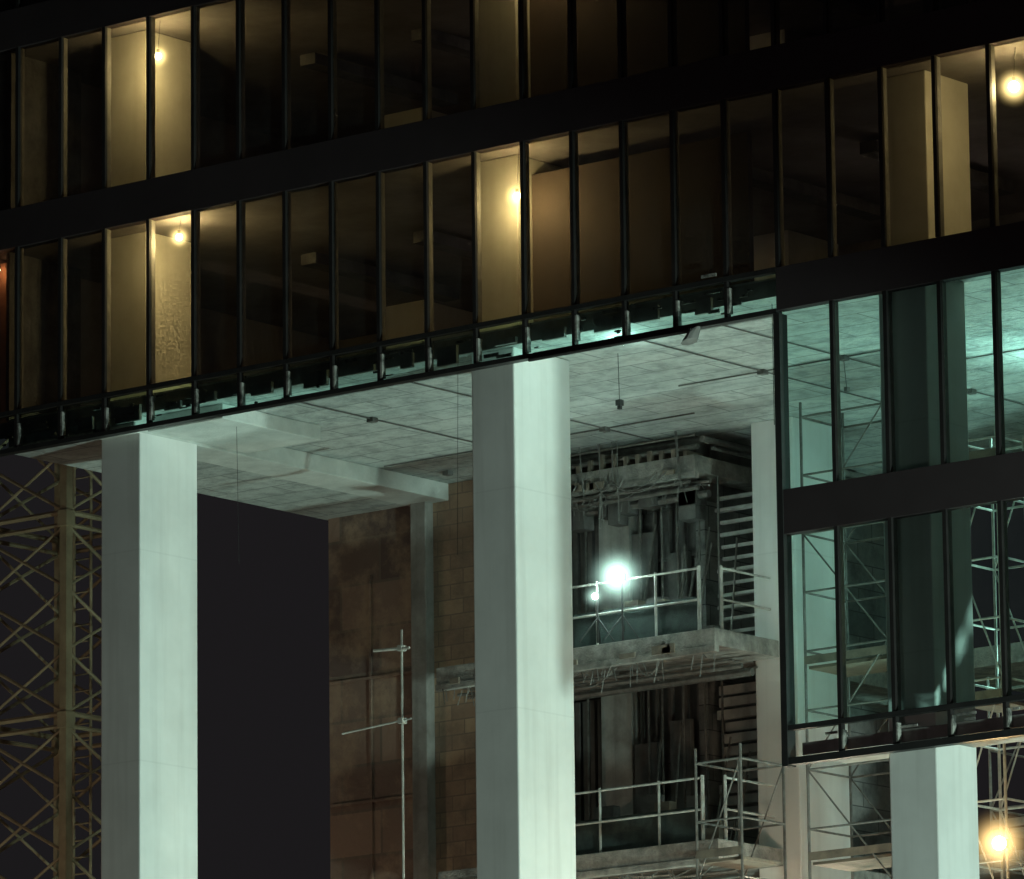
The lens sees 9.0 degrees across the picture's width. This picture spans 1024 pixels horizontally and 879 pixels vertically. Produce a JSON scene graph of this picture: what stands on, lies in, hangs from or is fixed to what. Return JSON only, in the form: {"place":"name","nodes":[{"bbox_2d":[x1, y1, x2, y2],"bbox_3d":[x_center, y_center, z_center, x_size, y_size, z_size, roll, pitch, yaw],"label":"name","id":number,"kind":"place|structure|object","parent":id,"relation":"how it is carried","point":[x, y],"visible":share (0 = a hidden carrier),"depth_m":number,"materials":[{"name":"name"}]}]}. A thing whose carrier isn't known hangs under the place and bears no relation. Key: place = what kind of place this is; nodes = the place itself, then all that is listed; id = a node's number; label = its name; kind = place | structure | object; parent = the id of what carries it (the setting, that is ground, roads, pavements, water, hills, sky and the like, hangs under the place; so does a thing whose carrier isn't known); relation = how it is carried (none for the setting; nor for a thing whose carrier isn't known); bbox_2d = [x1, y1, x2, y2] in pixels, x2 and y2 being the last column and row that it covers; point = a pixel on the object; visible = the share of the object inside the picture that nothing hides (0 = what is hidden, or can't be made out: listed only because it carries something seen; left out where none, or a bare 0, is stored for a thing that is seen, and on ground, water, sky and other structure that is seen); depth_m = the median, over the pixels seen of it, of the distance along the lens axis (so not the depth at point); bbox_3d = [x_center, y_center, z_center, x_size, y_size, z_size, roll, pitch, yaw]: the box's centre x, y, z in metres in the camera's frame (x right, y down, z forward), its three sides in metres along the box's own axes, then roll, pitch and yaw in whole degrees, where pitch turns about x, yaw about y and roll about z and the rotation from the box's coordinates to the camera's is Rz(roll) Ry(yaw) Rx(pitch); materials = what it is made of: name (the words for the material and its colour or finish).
{"place":"outdoors","nodes":[
{"label":"outdoors","id":0,"kind":"place"},
{"bbox_2d":[0,267,1023,767],"bbox_3d":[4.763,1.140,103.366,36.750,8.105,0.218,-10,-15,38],"label":"facade edge rails","id":1,"kind":"object","parent":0,"point":[790,727],"visible":1,"depth_m":104.64,"materials":[{"name":"black metal"}]},
{"bbox_2d":[0,0,1023,535],"bbox_3d":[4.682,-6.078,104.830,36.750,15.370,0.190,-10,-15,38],"label":"spandrel bands","id":2,"kind":"object","parent":1,"relation":"attached to","point":[976,482],"visible":1,"depth_m":105.85,"materials":[{"name":"black metal"}]},
{"bbox_2d":[14,281,1011,750],"bbox_3d":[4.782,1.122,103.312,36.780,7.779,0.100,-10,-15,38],"label":"mullion brackets","id":3,"kind":"object","parent":1,"relation":"attached to","point":[431,368],"visible":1,"depth_m":108.83,"materials":[{"name":"grey metal"}]},
{"bbox_2d":[19,0,1011,717],"bbox_3d":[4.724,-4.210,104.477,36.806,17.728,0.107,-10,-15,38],"label":"mullion boxes","id":4,"kind":"object","parent":1,"relation":"attached to","point":[529,238],"visible":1,"depth_m":108.47,"materials":[{"name":"black metal"}]},
{"bbox_2d":[14,0,1007,717],"bbox_3d":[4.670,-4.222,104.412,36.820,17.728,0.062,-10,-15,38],"label":"mullion caps","id":5,"kind":"object","parent":4,"relation":"attached to","point":[572,250],"visible":1,"depth_m":107.81,"materials":[{"name":"black metal"}]},
{"bbox_2d":[0,439,1023,878],"label":"sky","id":6,"kind":"structure","parent":0,"point":[263,711],"materials":[{"name":"black"}]},
{"label":"ground","id":7,"kind":"structure","parent":0,"visible":0},
{"bbox_2d":[0,439,101,878],"bbox_3d":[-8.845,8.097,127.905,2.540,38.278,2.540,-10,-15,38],"label":"tower crane mast","id":8,"kind":"object","parent":7,"relation":"on","point":[63,552],"visible":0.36,"depth_m":127.86,"materials":[{"name":"metal"}]},
{"bbox_2d":[328,506,412,878],"bbox_3d":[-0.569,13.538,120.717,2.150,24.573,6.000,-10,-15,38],"label":"brown wall","id":9,"kind":"structure","parent":7,"relation":"on","point":[376,545],"depth_m":120.20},
{"bbox_2d":[330,575,412,878],"bbox_3d":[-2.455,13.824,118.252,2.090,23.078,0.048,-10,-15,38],"label":"wall ledger strips","id":10,"kind":"object","parent":9,"relation":"attached to","point":[371,801],"depth_m":119.99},
{"bbox_2d":[342,630,411,878],"bbox_3d":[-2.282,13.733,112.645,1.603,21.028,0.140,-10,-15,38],"label":"scaffold pole","id":11,"kind":"object","parent":7,"relation":"on","point":[401,648],"visible":1,"depth_m":114.02,"materials":[{"name":"grey metal"}]},
{"bbox_2d":[410,502,435,878],"bbox_3d":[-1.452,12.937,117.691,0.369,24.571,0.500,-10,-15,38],"label":"concrete post","id":12,"kind":"object","parent":7,"relation":"on","point":[423,702],"visible":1,"depth_m":119.16,"materials":[{"name":"grey concrete"}]},
{"bbox_2d":[433,480,476,878],"bbox_3d":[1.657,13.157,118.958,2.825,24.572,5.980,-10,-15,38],"label":"ochre wall","id":13,"kind":"structure","parent":7,"relation":"on","point":[455,764],"depth_m":118.97,"materials":[{"name":"concrete"}]},
{"bbox_2d":[101,281,979,878],"bbox_3d":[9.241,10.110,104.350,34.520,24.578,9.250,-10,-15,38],"label":"pillars","id":14,"kind":"structure","parent":7,"relation":"on","point":[523,631],"depth_m":108.22,"materials":[{"name":"paint"}]},
{"bbox_2d":[0,279,1023,763],"bbox_3d":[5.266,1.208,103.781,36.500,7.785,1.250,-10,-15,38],"label":"exposed slab edge","id":15,"kind":"object","parent":14,"relation":"on","point":[446,353],"visible":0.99,"depth_m":108.17,"materials":[{"name":"concrete"}]},
{"bbox_2d":[2,273,1019,734],"bbox_3d":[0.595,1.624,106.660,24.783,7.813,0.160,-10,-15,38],"label":"fixing plates","id":16,"kind":"object","parent":15,"relation":"attached to","point":[496,355],"visible":1,"depth_m":107.88,"materials":[{"name":"grey metal"}]},
{"bbox_2d":[9,268,1023,483],"bbox_3d":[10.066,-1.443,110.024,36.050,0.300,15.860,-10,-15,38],"label":"soffit slab","id":17,"kind":"structure","parent":14,"relation":"on","point":[652,377],"depth_m":111.91,"materials":[{"name":"grey concrete"}]},
{"bbox_2d":[6,53,80,420],"bbox_3d":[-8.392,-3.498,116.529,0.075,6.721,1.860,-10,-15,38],"label":"corner room walls","id":18,"kind":"structure","parent":17,"relation":"on","point":[40,373],"depth_m":116.50,"materials":[{"name":"paint"}]},
{"bbox_2d":[9,422,404,519],"bbox_3d":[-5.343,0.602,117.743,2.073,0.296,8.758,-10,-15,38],"label":"soffit edge strip","id":19,"kind":"object","parent":17,"relation":"attached to","point":[214,480],"visible":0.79,"depth_m":118.35,"materials":[{"name":"grey concrete"}]},
{"bbox_2d":[95,403,447,506],"bbox_3d":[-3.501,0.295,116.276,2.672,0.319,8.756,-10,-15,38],"label":"soffit beams","id":20,"kind":"structure","parent":17,"relation":"attached to","point":[257,442],"depth_m":115.80,"materials":[{"name":"grey concrete"}]},
{"bbox_2d":[236,317,774,554],"bbox_3d":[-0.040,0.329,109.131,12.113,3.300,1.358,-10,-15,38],"label":"hanging cables","id":21,"kind":"object","parent":17,"relation":"hanging from","point":[619,403],"visible":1,"depth_m":108.68,"materials":[{"name":"metal"}]},
{"bbox_2d":[0,0,1023,406],"bbox_3d":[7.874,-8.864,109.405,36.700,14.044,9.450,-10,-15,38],"label":"interior back walls","id":22,"kind":"structure","parent":17,"relation":"on","point":[218,342],"depth_m":120.32,"materials":[{"name":"paint"}]},
{"bbox_2d":[0,263,8,423],"bbox_3d":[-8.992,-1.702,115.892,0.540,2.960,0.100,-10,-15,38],"label":"corner partition wall","id":23,"kind":"structure","parent":22,"relation":"attached to","point":[3,338],"depth_m":115.91,"materials":[{"name":"brown wood"}]},
{"bbox_2d":[110,0,970,400],"bbox_3d":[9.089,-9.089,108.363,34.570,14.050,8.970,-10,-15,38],"label":"pillars","id":24,"kind":"structure","parent":17,"relation":"on","point":[910,152],"depth_m":114.05,"materials":[{"name":"beige paint"}]},
{"bbox_2d":[0,0,1023,340],"bbox_3d":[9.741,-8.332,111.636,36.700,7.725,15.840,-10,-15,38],"label":"floor slabs","id":25,"kind":"structure","parent":24,"relation":"on","point":[804,126],"depth_m":114.57,"materials":[{"name":"paint"}]},
{"bbox_2d":[155,27,160,59],"bbox_3d":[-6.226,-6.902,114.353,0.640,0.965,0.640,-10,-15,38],"label":"work lamp","id":26,"kind":"object","parent":25,"relation":"hanging from","point":[158,55],"visible":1,"depth_m":114.29,"materials":[{"name":"glass"}]},
{"bbox_2d":[176,221,181,240],"bbox_3d":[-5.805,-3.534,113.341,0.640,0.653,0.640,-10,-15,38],"label":"work lamp","id":27,"kind":"object","parent":25,"relation":"hanging from","point":[178,236],"visible":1,"depth_m":113.31,"materials":[{"name":"glass"}]},
{"bbox_2d":[514,148,519,198],"bbox_3d":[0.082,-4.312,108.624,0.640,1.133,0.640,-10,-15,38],"label":"work lamp","id":28,"kind":"object","parent":25,"relation":"hanging from","point":[516,194],"visible":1,"depth_m":108.56,"materials":[{"name":"glass"}]},
{"bbox_2d":[300,0,1014,301],"bbox_3d":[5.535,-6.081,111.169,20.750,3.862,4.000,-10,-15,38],"label":"ceiling ducts","id":29,"kind":"object","parent":25,"relation":"attached to","point":[761,179],"visible":0.41,"depth_m":115.11,"materials":[{"name":"metal"}]},
{"bbox_2d":[1008,55,1019,91],"bbox_3d":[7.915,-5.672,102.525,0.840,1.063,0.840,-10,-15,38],"label":"work lamp","id":30,"kind":"object","parent":25,"relation":"hanging from","point":[1013,86],"visible":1,"depth_m":102.45,"materials":[{"name":"glass"}]},
{"bbox_2d":[528,326,699,361],"bbox_3d":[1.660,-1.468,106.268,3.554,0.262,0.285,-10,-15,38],"label":"facade spotlight","id":31,"kind":"object","parent":17,"relation":"attached to","point":[691,337],"visible":1,"depth_m":105.97,"materials":[{"name":"grey metal"}]},
{"bbox_2d":[530,0,753,321],"bbox_3d":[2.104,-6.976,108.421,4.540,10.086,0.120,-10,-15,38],"label":"partition walls","id":32,"kind":"structure","parent":17,"relation":"on","point":[701,231],"depth_m":107.96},
{"bbox_2d":[281,325,1023,475],"bbox_3d":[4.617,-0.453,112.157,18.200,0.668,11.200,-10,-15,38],"label":"soffit conduits and boxes","id":33,"kind":"object","parent":17,"relation":"attached to","point":[762,372],"visible":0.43,"depth_m":111.78,"materials":[{"name":"grey metal"}]},
{"bbox_2d":[574,483,891,874],"bbox_3d":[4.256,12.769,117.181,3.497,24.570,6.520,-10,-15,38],"label":"wall","id":34,"kind":"structure","parent":7,"relation":"on","point":[864,628],"depth_m":116.84,"materials":[{"name":"grey metal"}]},
{"bbox_2d":[598,515,645,815],"bbox_3d":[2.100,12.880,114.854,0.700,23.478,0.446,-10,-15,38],"label":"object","id":35,"kind":"structure","parent":34,"relation":"attached to","point":[620,726],"depth_m":116.31,"materials":[{"name":"grey concrete"}]},
{"bbox_2d":[571,509,699,821],"bbox_3d":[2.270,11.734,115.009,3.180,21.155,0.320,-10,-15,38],"label":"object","id":36,"kind":"object","parent":34,"relation":"attached to","point":[672,703],"visible":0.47,"depth_m":116.61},
{"bbox_2d":[435,454,891,878],"bbox_3d":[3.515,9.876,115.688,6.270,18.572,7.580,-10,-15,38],"label":"balcony slabs","id":37,"kind":"structure","parent":34,"relation":"attached to","point":[747,650],"depth_m":113.54,"materials":[{"name":"grey concrete"}]},
{"bbox_2d":[450,449,723,878],"bbox_3d":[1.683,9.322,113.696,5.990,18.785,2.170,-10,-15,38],"label":"formwork boards","id":38,"kind":"object","parent":37,"relation":"on","point":[667,649],"visible":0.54,"depth_m":115.29,"materials":[{"name":"wood"}]},
{"bbox_2d":[579,593,613,642],"bbox_3d":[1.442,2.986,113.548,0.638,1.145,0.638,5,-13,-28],"label":"site floodlight","id":39,"kind":"object","parent":37,"relation":"on","point":[595,596],"visible":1,"depth_m":113.56,"materials":[{"name":"metal"}]},
{"bbox_2d":[604,571,638,640],"bbox_3d":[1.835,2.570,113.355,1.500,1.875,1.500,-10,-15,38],"label":"site floodlight","id":40,"kind":"object","parent":37,"relation":"on","point":[618,576],"visible":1,"depth_m":113.33,"materials":[{"name":"metal"}]},
{"bbox_2d":[573,596,700,854],"bbox_3d":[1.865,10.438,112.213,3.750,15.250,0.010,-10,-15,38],"label":"railing mesh","id":41,"kind":"object","parent":37,"relation":"on","point":[643,832],"visible":0.61,"depth_m":112.96,"materials":[{"name":"grey metal"}]},
{"bbox_2d":[442,431,865,878],"bbox_3d":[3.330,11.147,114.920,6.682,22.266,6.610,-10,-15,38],"label":"service pipes and bars","id":42,"kind":"object","parent":37,"relation":"on","point":[647,683],"visible":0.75,"depth_m":115.23,"materials":[{"name":"metal"}]},
{"bbox_2d":[572,565,774,852],"bbox_3d":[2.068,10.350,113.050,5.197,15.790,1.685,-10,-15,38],"label":"balcony railings","id":43,"kind":"object","parent":37,"relation":"on","point":[699,621],"visible":0.75,"depth_m":112.60,"materials":[{"name":"grey metal"}]},
{"bbox_2d":[715,492,758,830],"bbox_3d":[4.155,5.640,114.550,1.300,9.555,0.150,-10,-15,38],"label":"side cladding boards","id":44,"kind":"object","parent":37,"relation":"attached to","point":[743,712],"visible":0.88,"depth_m":114.82,"materials":[{"name":"metal"}]},
{"bbox_2d":[570,436,870,827],"bbox_3d":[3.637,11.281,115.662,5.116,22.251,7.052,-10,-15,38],"label":"formwork panels","id":45,"kind":"object","parent":34,"relation":"attached to","point":[692,509],"visible":0.38,"depth_m":115.70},
{"bbox_2d":[694,743,786,878],"bbox_3d":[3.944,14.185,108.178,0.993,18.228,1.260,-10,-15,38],"label":"scaffold tower","id":46,"kind":"structure","parent":7,"relation":"on","point":[741,862],"depth_m":109.50,"materials":[{"name":"metal"}]},
{"bbox_2d":[799,402,891,878],"bbox_3d":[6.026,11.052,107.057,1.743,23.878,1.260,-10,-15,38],"label":"scaffold tower","id":47,"kind":"structure","parent":7,"relation":"on","point":[868,663],"depth_m":108.42,"materials":[{"name":"metal"}]},
{"bbox_2d":[968,421,1023,878],"bbox_3d":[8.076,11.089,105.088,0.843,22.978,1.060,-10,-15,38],"label":"scaffold tower","id":48,"kind":"structure","parent":7,"relation":"on","point":[997,690],"depth_m":106.64,"materials":[{"name":"grey metal"}]},
{"bbox_2d":[974,641,1023,878],"bbox_3d":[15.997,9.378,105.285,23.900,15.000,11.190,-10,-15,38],"label":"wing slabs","id":49,"kind":"structure","parent":7,"relation":"on","point":[984,662],"depth_m":114.22,"materials":[{"name":"grey concrete"}]},
{"bbox_2d":[992,836,1008,878],"bbox_3d":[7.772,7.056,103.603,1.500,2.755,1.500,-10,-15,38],"label":"site floodlight","id":50,"kind":"object","parent":7,"relation":"on","point":[999,843],"visible":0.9,"depth_m":103.70,"materials":[{"name":"metal"}]},
{"bbox_2d":[986,677,1023,878],"bbox_3d":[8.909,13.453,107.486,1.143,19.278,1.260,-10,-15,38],"label":"scaffold tower","id":51,"kind":"structure","parent":7,"relation":"on","point":[1017,832],"depth_m":108.74,"materials":[{"name":"metal"}]},
{"bbox_2d":[1022,436,1023,450],"bbox_3d":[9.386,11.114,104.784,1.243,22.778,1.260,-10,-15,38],"label":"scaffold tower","id":52,"kind":"structure","parent":7,"relation":"on","point":[1022,443],"depth_m":106.92,"materials":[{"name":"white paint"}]}
]}

